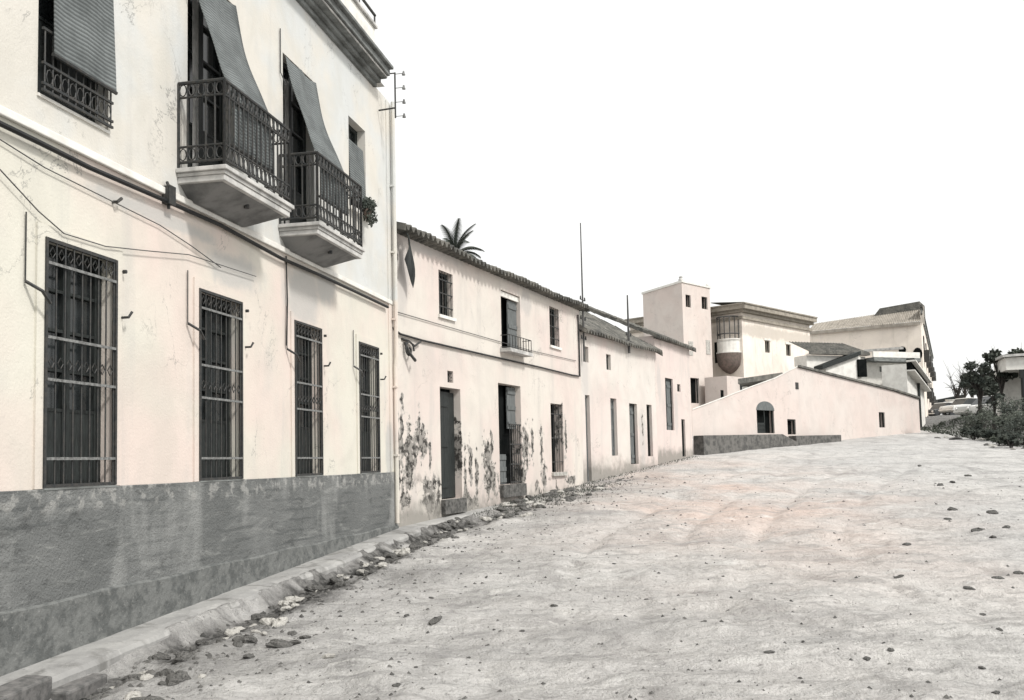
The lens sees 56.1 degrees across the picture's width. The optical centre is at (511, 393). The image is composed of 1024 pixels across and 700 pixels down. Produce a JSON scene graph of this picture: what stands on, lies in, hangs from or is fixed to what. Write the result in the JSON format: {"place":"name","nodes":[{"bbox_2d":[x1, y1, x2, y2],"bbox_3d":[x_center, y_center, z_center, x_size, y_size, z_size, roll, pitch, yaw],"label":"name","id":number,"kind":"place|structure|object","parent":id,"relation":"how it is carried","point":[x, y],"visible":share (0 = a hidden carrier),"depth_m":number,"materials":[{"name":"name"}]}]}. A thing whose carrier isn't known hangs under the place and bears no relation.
{"place":"outdoors","nodes":[
{"label":"outdoors","id":0,"kind":"place"},
{"bbox_2d":[0,506,497,688],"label":"sidewalk","id":1,"kind":"structure","parent":0,"point":[97,656],"depth_m":9.93,"materials":[{"name":"concrete"}]},
{"bbox_2d":[49,415,1023,699],"bbox_3d":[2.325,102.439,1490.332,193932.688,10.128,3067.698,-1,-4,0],"label":"ground","id":2,"kind":"structure","parent":0,"point":[935,605],"depth_m":11.05,"materials":[{"name":"soil"}]},
{"bbox_2d":[0,675,51,699],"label":"kerb block","id":3,"kind":"structure","parent":2,"relation":"on","point":[32,687],"depth_m":7.61,"materials":[{"name":"concrete"}]},
{"bbox_2d":[51,673,106,699],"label":"kerb block","id":4,"kind":"structure","parent":2,"relation":"on","point":[80,688],"depth_m":8.02,"materials":[{"name":"concrete"}]},
{"bbox_2d":[121,674,137,680],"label":"rubble stone","id":5,"kind":"object","parent":2,"relation":"on","point":[128,676],"visible":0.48,"depth_m":8.46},
{"bbox_2d":[124,691,141,699],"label":"rubble stone","id":6,"kind":"object","parent":2,"relation":"on","point":[130,694],"visible":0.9,"depth_m":7.08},
{"bbox_2d":[129,694,164,699],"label":"rubble stone","id":7,"kind":"object","parent":2,"relation":"on","point":[149,697],"visible":1,"depth_m":6.99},
{"bbox_2d":[140,673,153,680],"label":"rubble stone","id":8,"kind":"object","parent":2,"relation":"on","point":[147,676],"visible":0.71,"depth_m":7.77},
{"bbox_2d":[152,653,170,659],"bbox_3d":[-3.312,2.490,9.064,0.181,0.092,0.126,1,-4,-25],"label":"rubble stone","id":9,"kind":"object","parent":2,"relation":"on","point":[160,656],"visible":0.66,"depth_m":9.04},
{"bbox_2d":[158,669,173,675],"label":"rubble stone","id":10,"kind":"object","parent":2,"relation":"on","point":[165,672],"visible":0.66,"depth_m":7.79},
{"bbox_2d":[165,670,190,685],"bbox_3d":[-2.698,2.294,7.704,0.168,0.127,0.231,6,8,23],"label":"rubble stone","id":11,"kind":"object","parent":2,"relation":"on","point":[177,677],"visible":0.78,"depth_m":7.68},
{"bbox_2d":[172,657,186,663],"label":"rubble stone","id":12,"kind":"object","parent":2,"relation":"on","point":[177,659],"visible":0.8,"depth_m":8.22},
{"bbox_2d":[175,651,194,659],"bbox_3d":[-2.879,2.332,8.512,0.179,0.108,0.192,-5,-6,43],"label":"rubble stone","id":13,"kind":"object","parent":2,"relation":"on","point":[187,655],"visible":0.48,"depth_m":8.47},
{"bbox_2d":[0,0,399,676],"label":"townhouse","id":14,"kind":"structure","parent":2,"relation":"on","point":[178,430],"depth_m":10.98,"materials":[{"name":"paint"}]},
{"bbox_2d":[32,222,122,490],"bbox_3d":[-4.196,-0.303,9.168,0.242,2.405,1.283,-2,-4,11],"label":"window","id":15,"kind":"structure","parent":14,"relation":"in","point":[67,331],"depth_m":9.19,"materials":[{"name":"paint"}]},
{"bbox_2d":[37,0,117,133],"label":"window","id":16,"kind":"structure","parent":14,"relation":"in","point":[76,38],"depth_m":9.23,"materials":[{"name":"paint"}]},
{"bbox_2d":[0,139,220,267],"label":"cable","id":17,"kind":"object","parent":14,"relation":"attached to","point":[104,197],"visible":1,"depth_m":9.53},
{"bbox_2d":[0,169,255,276],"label":"cable","id":18,"kind":"object","parent":14,"relation":"attached to","point":[101,244],"visible":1,"depth_m":9.36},
{"bbox_2d":[162,181,175,208],"bbox_3d":[-3.827,-2.220,10.706,0.097,0.314,0.136,-2,-4,11],"label":"junction box","id":19,"kind":"object","parent":14,"relation":"attached to","point":[170,193],"visible":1,"depth_m":10.67,"materials":[{"name":"metal"}]},
{"bbox_2d":[0,120,388,307],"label":"cable","id":20,"kind":"object","parent":14,"relation":"attached to","point":[18,132],"visible":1,"depth_m":10.40,"materials":[{"name":"rubber"}]},
{"bbox_2d":[193,277,245,482],"bbox_3d":[-3.668,-0.130,11.813,0.242,2.405,1.275,-2,-4,11],"label":"window","id":21,"kind":"structure","parent":14,"relation":"in","point":[212,356],"depth_m":11.87,"materials":[{"name":"paint"}]},
{"bbox_2d":[187,0,272,173],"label":"balcony door","id":22,"kind":"structure","parent":14,"relation":"in","point":[215,44],"depth_m":11.87,"materials":[{"name":"fabric"}]},
{"bbox_2d":[285,256,287,345],"bbox_3d":[-3.220,-1.334,13.732,0.024,1.293,0.055,-2,-4,11],"label":"cable","id":23,"kind":"object","parent":14,"relation":"attached to","point":[287,305],"visible":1,"depth_m":13.72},
{"bbox_2d":[290,311,324,477],"bbox_3d":[-3.147,0.041,14.417,0.242,2.405,1.211,-2,-4,11],"label":"window","id":24,"kind":"structure","parent":14,"relation":"in","point":[301,339],"depth_m":14.49,"materials":[{"name":"paint"}]},
{"bbox_2d":[280,28,348,223],"bbox_3d":[-3.027,-3.785,14.337,0.761,2.933,1.253,-2,-4,11],"label":"balcony door","id":25,"kind":"structure","parent":14,"relation":"in","point":[301,105],"depth_m":14.51,"materials":[{"name":"fabric"}]},
{"bbox_2d":[348,124,365,220],"bbox_3d":[-2.780,-3.950,16.911,0.300,1.656,0.957,-2,-4,11],"label":"window","id":26,"kind":"structure","parent":14,"relation":"in","point":[356,160],"depth_m":16.96,"materials":[{"name":"paint"}]},
{"bbox_2d":[359,196,377,226],"bbox_3d":[-2.536,-3.203,16.854,0.358,0.582,0.325,-1,-4,0],"label":"potted plant","id":27,"kind":"object","parent":14,"relation":"hanging from","point":[369,205],"visible":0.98,"depth_m":16.81,"materials":[{"name":"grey plant"}]},
{"bbox_2d":[355,334,381,473],"bbox_3d":[-2.623,0.212,17.031,0.242,2.405,1.222,-2,-4,11],"label":"window","id":28,"kind":"structure","parent":14,"relation":"in","point":[364,417],"depth_m":17.12,"materials":[{"name":"paint"}]},
{"bbox_2d":[378,71,405,117],"bbox_3d":[-2.258,-5.619,18.064,0.537,0.890,0.072,-2,-4,11],"label":"insulator bracket","id":29,"kind":"object","parent":14,"relation":"attached to","point":[403,88],"visible":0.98,"depth_m":18.04,"materials":[{"name":"metal"}]},
{"bbox_2d":[224,626,244,636],"bbox_3d":[-2.850,2.447,9.887,0.153,0.092,0.222,-3,-4,17],"label":"rubble stone","id":30,"kind":"object","parent":2,"relation":"on","point":[232,631],"visible":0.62,"depth_m":9.83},
{"bbox_2d":[232,639,243,647],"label":"rubble stone","id":31,"kind":"object","parent":2,"relation":"on","point":[237,643],"visible":1,"depth_m":8.85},
{"bbox_2d":[232,634,257,643],"bbox_3d":[-2.515,2.333,9.049,0.227,0.134,0.204,1,-5,-29],"label":"rubble stone","id":32,"kind":"object","parent":2,"relation":"on","point":[247,639],"visible":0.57,"depth_m":9.02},
{"bbox_2d":[242,653,254,658],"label":"rubble stone","id":33,"kind":"object","parent":2,"relation":"on","point":[248,655],"visible":1,"depth_m":8.41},
{"bbox_2d":[251,613,268,618],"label":"rubble stone","id":34,"kind":"object","parent":2,"relation":"on","point":[261,615],"visible":0.51,"depth_m":10.92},
{"bbox_2d":[259,618,274,624],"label":"rubble stone","id":35,"kind":"object","parent":2,"relation":"on","point":[264,621],"visible":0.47,"depth_m":10.02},
{"bbox_2d":[266,639,292,647],"bbox_3d":[-2.147,2.331,8.898,0.235,0.126,0.198,-2,-4,8],"label":"rubble stone","id":36,"kind":"object","parent":2,"relation":"on","point":[276,643],"visible":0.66,"depth_m":8.82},
{"bbox_2d":[271,617,287,626],"bbox_3d":[-2.425,2.384,9.938,0.160,0.128,0.279,0,11,21],"label":"rubble stone","id":37,"kind":"object","parent":2,"relation":"on","point":[279,621],"visible":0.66,"depth_m":9.91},
{"bbox_2d":[278,600,289,606],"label":"rubble stone","id":38,"kind":"object","parent":2,"relation":"on","point":[282,603],"visible":0.58,"depth_m":11.63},
{"bbox_2d":[280,605,291,611],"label":"rubble stone","id":39,"kind":"object","parent":2,"relation":"on","point":[283,608],"visible":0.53,"depth_m":10.92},
{"bbox_2d":[284,596,298,603],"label":"rubble stone","id":40,"kind":"object","parent":2,"relation":"on","point":[290,599],"visible":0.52,"depth_m":11.71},
{"bbox_2d":[289,640,300,644],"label":"rubble stone","id":41,"kind":"object","parent":2,"relation":"on","point":[294,642],"visible":0.59,"depth_m":9.02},
{"bbox_2d":[292,597,304,602],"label":"rubble stone","id":42,"kind":"object","parent":2,"relation":"on","point":[299,599],"visible":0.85,"depth_m":11.62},
{"bbox_2d":[304,584,317,591],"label":"rubble stone","id":43,"kind":"object","parent":2,"relation":"on","point":[311,588],"visible":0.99,"depth_m":12.51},
{"bbox_2d":[321,653,334,658],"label":"rubble stone","id":44,"kind":"object","parent":2,"relation":"on","point":[328,655],"visible":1,"depth_m":8.36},
{"bbox_2d":[329,577,341,583],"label":"rubble stone","id":45,"kind":"object","parent":2,"relation":"on","point":[333,579],"visible":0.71,"depth_m":13.22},
{"bbox_2d":[397,550,409,556],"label":"rubble stone","id":46,"kind":"object","parent":2,"relation":"on","point":[399,554],"visible":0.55,"depth_m":15.31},
{"bbox_2d":[408,544,417,548],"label":"rubble stone","id":47,"kind":"object","parent":2,"relation":"on","point":[413,546],"visible":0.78,"depth_m":16.51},
{"bbox_2d":[429,615,441,625],"bbox_3d":[-0.795,2.362,10.028,0.097,0.082,0.255,-9,3,29],"label":"stone","id":48,"kind":"object","parent":2,"relation":"on","point":[434,620],"visible":1,"depth_m":9.97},
{"bbox_2d":[439,218,483,258],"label":"palm tree","id":49,"kind":"object","parent":2,"relation":"on","point":[454,240],"visible":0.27,"depth_m":52.45,"materials":[{"name":"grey plant"}]},
{"bbox_2d":[479,516,491,520],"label":"rubble stone","id":50,"kind":"object","parent":2,"relation":"on","point":[485,518],"visible":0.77,"depth_m":20.36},
{"bbox_2d":[396,221,589,526],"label":"old house","id":51,"kind":"structure","parent":2,"relation":"on","point":[477,431],"depth_m":22.09,"materials":[{"name":"paint"}]},
{"bbox_2d":[404,232,414,286],"bbox_3d":[-2.011,-2.627,18.816,0.105,1.032,0.469,-2,-4,11],"label":"torn awning","id":52,"kind":"object","parent":51,"relation":"hanging from","point":[409,261],"visible":1,"depth_m":18.88,"materials":[{"name":"fabric"}]},
{"bbox_2d":[401,338,421,361],"bbox_3d":[-1.929,-0.865,19.072,0.191,0.486,0.713,-3,-4,27],"label":"iron bracket","id":53,"kind":"object","parent":51,"relation":"attached to","point":[408,350],"visible":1,"depth_m":18.89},
{"bbox_2d":[438,270,456,321],"bbox_3d":[-1.522,-2.129,20.798,0.305,1.056,0.806,-3,-4,22],"label":"window","id":54,"kind":"structure","parent":51,"relation":"in","point":[445,277],"depth_m":20.92,"materials":[{"name":"paint"}]},
{"bbox_2d":[440,389,466,513],"bbox_3d":[-1.378,1.201,20.667,0.358,2.704,1.040,-3,-4,22],"label":"door","id":55,"kind":"structure","parent":51,"relation":"in","point":[449,506],"depth_m":20.73,"materials":[{"name":"wood"}]},
{"bbox_2d":[392,315,580,376],"bbox_3d":[-0.149,-1.755,23.696,0.047,1.900,11.351,-3,-4,22],"label":"cable","id":56,"kind":"object","parent":51,"relation":"attached to","point":[431,342],"visible":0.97,"depth_m":23.36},
{"bbox_2d":[398,312,575,360],"bbox_3d":[-0.155,-1.265,23.645,0.017,0.075,10.742,-3,-4,22],"label":"cable","id":57,"kind":"object","parent":51,"relation":"attached to","point":[477,335],"visible":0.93,"depth_m":21.65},
{"bbox_2d":[498,385,526,497],"bbox_3d":[-0.104,1.137,23.754,0.358,2.782,1.483,-3,-4,22],"label":"door","id":58,"kind":"structure","parent":51,"relation":"in","point":[506,395],"depth_m":24.01,"materials":[{"name":"wood"}]},
{"bbox_2d":[500,291,532,356],"bbox_3d":[-0.013,-1.774,24.104,0.538,1.576,1.504,-3,-4,22],"label":"balcony door","id":59,"kind":"structure","parent":51,"relation":"in","point":[509,336],"depth_m":24.30,"materials":[{"name":"wood"}]},
{"bbox_2d":[549,307,561,350],"bbox_3d":[1.105,-1.857,27.117,0.305,1.189,0.917,-3,-4,22],"label":"window","id":60,"kind":"structure","parent":51,"relation":"in","point":[551,311],"depth_m":27.30,"materials":[{"name":"paint"}]},
{"bbox_2d":[550,404,567,475],"bbox_3d":[1.191,1.274,26.899,0.338,2.027,1.103,-3,-4,22],"label":"window","id":61,"kind":"structure","parent":51,"relation":"in","point":[553,437],"depth_m":27.17,"materials":[{"name":"metal"}]},
{"bbox_2d":[580,223,586,361],"bbox_3d":[2.144,-3.113,29.254,0.070,4.265,0.454,-3,-4,22],"label":"wire mast","id":62,"kind":"object","parent":51,"relation":"attached to","point":[583,318],"visible":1,"depth_m":29.22,"materials":[{"name":"metal"}]},
{"bbox_2d":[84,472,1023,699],"bbox_3d":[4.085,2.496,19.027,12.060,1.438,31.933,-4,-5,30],"label":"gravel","id":63,"kind":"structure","parent":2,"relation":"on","point":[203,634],"depth_m":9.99,"materials":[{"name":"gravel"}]},
{"bbox_2d":[579,311,662,482],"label":"house","id":64,"kind":"structure","parent":2,"relation":"on","point":[619,415],"depth_m":31.59,"materials":[{"name":"paint"}]},
{"bbox_2d":[585,395,588,481],"bbox_3d":[2.214,1.368,29.369,0.070,2.665,0.346,-3,-5,28],"label":"door","id":65,"kind":"structure","parent":64,"relation":"in","point":[585,395],"depth_m":29.47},
{"bbox_2d":[610,399,614,455],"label":"window","id":66,"kind":"structure","parent":64,"relation":"in","point":[611,400],"depth_m":31.42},
{"bbox_2d":[626,295,630,352],"bbox_3d":[3.936,-2.368,32.512,0.100,1.982,0.454,-3,-5,28],"label":"wire mast","id":67,"kind":"object","parent":64,"relation":"on","point":[628,334],"visible":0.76,"depth_m":32.48,"materials":[{"name":"metal"}]},
{"bbox_2d":[629,404,635,463],"bbox_3d":[4.027,1.362,32.856,0.118,2.100,0.780,-3,-5,28],"label":"door","id":68,"kind":"structure","parent":64,"relation":"in","point":[631,406],"depth_m":33.03,"materials":[{"name":"paint"}]},
{"bbox_2d":[646,405,650,455],"bbox_3d":[4.792,1.304,34.272,0.070,1.835,0.537,-3,-5,28],"label":"door","id":69,"kind":"structure","parent":64,"relation":"in","point":[648,425],"depth_m":34.46,"materials":[{"name":"paint"}]},
{"bbox_2d":[589,306,695,464],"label":"end house","id":70,"kind":"structure","parent":2,"relation":"on","point":[673,404],"depth_m":36.64,"materials":[{"name":"paint"}]},
{"bbox_2d":[665,378,672,429],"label":"window","id":71,"kind":"structure","parent":70,"relation":"in","point":[668,390],"depth_m":36.54,"materials":[{"name":"glass"}]},
{"bbox_2d":[681,419,684,455],"bbox_3d":[6.612,1.723,37.670,0.138,1.496,0.486,-3,-5,28],"label":"door","id":72,"kind":"structure","parent":70,"relation":"in","point":[682,424],"depth_m":37.79,"materials":[{"name":"paint"}]},
{"bbox_2d":[641,276,712,434],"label":"square tower","id":73,"kind":"structure","parent":2,"relation":"on","point":[679,310],"depth_m":61.49,"materials":[{"name":"paint"}]},
{"bbox_2d":[690,378,697,402],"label":"window","id":74,"kind":"structure","parent":73,"relation":"in","point":[692,380],"depth_m":61.34,"materials":[{"name":"paint"}]},
{"bbox_2d":[706,340,710,354],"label":"blocked window","id":75,"kind":"structure","parent":73,"relation":"in","point":[708,351],"depth_m":62.40,"materials":[{"name":"paint"}]},
{"bbox_2d":[624,302,817,377],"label":"mansion","id":76,"kind":"structure","parent":2,"relation":"on","point":[750,340],"depth_m":64.28,"materials":[{"name":"paint"}]},
{"bbox_2d":[714,342,717,362],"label":"window","id":77,"kind":"structure","parent":76,"relation":"in","point":[715,343],"depth_m":64.17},
{"bbox_2d":[705,376,743,403],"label":"outbuilding","id":78,"kind":"structure","parent":2,"relation":"on","point":[716,388],"depth_m":60.46,"materials":[{"name":"paint"}]},
{"bbox_2d":[472,415,1023,520],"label":"weeds","id":79,"kind":"object","parent":2,"relation":"on","point":[936,428],"visible":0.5,"depth_m":32.72,"materials":[{"name":"grey plant"}]},
{"bbox_2d":[738,372,782,389],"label":"lean to","id":80,"kind":"object","parent":2,"relation":"on","point":[743,383],"visible":0.27,"depth_m":49.65,"materials":[{"name":"tile"}]},
{"bbox_2d":[692,365,919,454],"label":"gabled barn","id":81,"kind":"structure","parent":2,"relation":"on","point":[799,405],"depth_m":45.84,"materials":[{"name":"paint"}]},
{"bbox_2d":[757,410,773,432],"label":"door","id":82,"kind":"structure","parent":81,"relation":"in","point":[763,424],"depth_m":43.82,"materials":[{"name":"paint"}]},
{"bbox_2d":[787,419,794,434],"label":"window","id":83,"kind":"structure","parent":81,"relation":"in","point":[788,420],"depth_m":45.45,"materials":[{"name":"glass"}]},
{"bbox_2d":[879,412,883,426],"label":"window","id":84,"kind":"structure","parent":81,"relation":"in","point":[882,413],"depth_m":52.29,"materials":[{"name":"glass"}]},
{"bbox_2d":[789,341,931,427],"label":"terrace house","id":85,"kind":"structure","parent":2,"relation":"on","point":[903,371],"depth_m":60.92,"materials":[{"name":"paint"}]},
{"bbox_2d":[810,301,936,416],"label":"great hall","id":86,"kind":"structure","parent":2,"relation":"on","point":[880,330],"depth_m":78.77,"materials":[{"name":"paint"}]},
{"bbox_2d":[923,336,929,361],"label":"window","id":87,"kind":"structure","parent":86,"relation":"in","point":[926,352],"depth_m":79.59,"materials":[{"name":"paint"}]},
{"bbox_2d":[925,343,931,367],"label":"window","id":88,"kind":"structure","parent":86,"relation":"in","point":[929,364],"depth_m":85.04,"materials":[{"name":"paint"}]},
{"bbox_2d":[927,388,932,398],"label":"window","id":89,"kind":"structure","parent":86,"relation":"in","point":[929,394],"depth_m":82.06,"materials":[{"name":"paint"}]},
{"bbox_2d":[928,402,956,415],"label":"parked car","id":90,"kind":"object","parent":2,"relation":"on","point":[933,410],"visible":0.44,"depth_m":83.30,"materials":[{"name":"paint"}]},
{"bbox_2d":[937,394,963,402],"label":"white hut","id":91,"kind":"object","parent":2,"relation":"on","point":[942,400],"visible":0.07,"depth_m":110.99,"materials":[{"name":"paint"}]},
{"bbox_2d":[943,363,968,398],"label":"bare tree","id":92,"kind":"object","parent":2,"relation":"on","point":[956,392],"visible":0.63,"depth_m":98.12,"materials":[{"name":"grey plant"}]},
{"bbox_2d":[938,398,976,414],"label":"parked car","id":93,"kind":"object","parent":2,"relation":"on","point":[949,409],"visible":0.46,"depth_m":79.47,"materials":[{"name":"paint"}]},
{"bbox_2d":[950,369,968,397],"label":"bare tree","id":94,"kind":"object","parent":2,"relation":"on","point":[965,393],"visible":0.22,"depth_m":104.14,"materials":[{"name":"grey plant"}]},
{"bbox_2d":[953,366,974,397],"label":"bare tree","id":95,"kind":"object","parent":2,"relation":"on","point":[971,396],"visible":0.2,"depth_m":92.52,"materials":[{"name":"grey plant"}]},
{"bbox_2d":[960,424,982,439],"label":"shrub","id":96,"kind":"object","parent":2,"relation":"on","point":[975,432],"visible":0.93,"depth_m":45.90,"materials":[{"name":"grey plant"}]},
{"bbox_2d":[953,395,996,417],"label":"parked car","id":97,"kind":"object","parent":2,"relation":"on","point":[962,409],"visible":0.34,"depth_m":61.41,"materials":[{"name":"paint"}]},
{"bbox_2d":[958,357,994,423],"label":"street tree","id":98,"kind":"object","parent":2,"relation":"on","point":[975,383],"visible":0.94,"depth_m":51.89,"materials":[{"name":"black plant"}]},
{"bbox_2d":[958,407,996,429],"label":"shrub","id":99,"kind":"object","parent":2,"relation":"on","point":[967,419],"visible":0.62,"depth_m":48.37,"materials":[{"name":"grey plant"}]},
{"bbox_2d":[971,527,984,531],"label":"stone","id":100,"kind":"object","parent":2,"relation":"on","point":[976,529],"visible":0.65,"depth_m":16.21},
{"bbox_2d":[980,428,998,439],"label":"shrub","id":101,"kind":"object","parent":2,"relation":"on","point":[985,433],"visible":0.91,"depth_m":44.82,"materials":[{"name":"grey plant"}]},
{"bbox_2d":[982,382,1004,428],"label":"street tree","id":102,"kind":"object","parent":2,"relation":"on","point":[990,391],"visible":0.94,"depth_m":49.61,"materials":[{"name":"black plant"}]},
{"bbox_2d":[975,409,1016,436],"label":"shrub","id":103,"kind":"object","parent":2,"relation":"on","point":[988,417],"visible":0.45,"depth_m":45.84,"materials":[{"name":"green plant"}]},
{"bbox_2d":[989,435,1004,445],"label":"shrub","id":104,"kind":"object","parent":2,"relation":"on","point":[993,438],"visible":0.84,"depth_m":40.89,"materials":[{"name":"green plant"}]},
{"bbox_2d":[980,346,1018,416],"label":"street tree","id":105,"kind":"object","parent":2,"relation":"on","point":[990,357],"visible":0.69,"depth_m":58.12,"materials":[{"name":"black plant"}]},
{"bbox_2d":[976,398,1023,419],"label":"shrub","id":106,"kind":"object","parent":2,"relation":"on","point":[1011,401],"visible":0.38,"depth_m":49.58,"materials":[{"name":"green plant"}]},
{"bbox_2d":[992,410,1023,430],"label":"shrub","id":107,"kind":"object","parent":2,"relation":"on","point":[999,420],"visible":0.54,"depth_m":43.93,"materials":[{"name":"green plant"}]},
{"bbox_2d":[993,396,1023,421],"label":"shrub","id":108,"kind":"object","parent":2,"relation":"on","point":[1016,407],"visible":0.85,"depth_m":47.81,"materials":[{"name":"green plant"}]},
{"bbox_2d":[994,353,1023,417],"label":"porch","id":109,"kind":"object","parent":2,"relation":"on","point":[1011,363],"visible":0.41,"depth_m":57.10,"materials":[{"name":"stone"}]},
{"bbox_2d":[997,413,1023,444],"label":"shrub","id":110,"kind":"object","parent":2,"relation":"on","point":[1014,422],"visible":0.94,"depth_m":40.65,"materials":[{"name":"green plant"}]},
{"bbox_2d":[998,432,1022,447],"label":"shrub","id":111,"kind":"object","parent":2,"relation":"on","point":[1010,441],"visible":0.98,"depth_m":39.45,"materials":[{"name":"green plant"}]},
{"bbox_2d":[1007,342,1023,353],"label":"street tree","id":112,"kind":"object","parent":2,"relation":"on","point":[1016,351],"visible":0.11,"depth_m":60.42,"materials":[{"name":"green plant"}]},
{"bbox_2d":[358,0,1023,399],"label":"sky","id":113,"kind":"structure","parent":0,"point":[827,160],"materials":[{"name":"white"}]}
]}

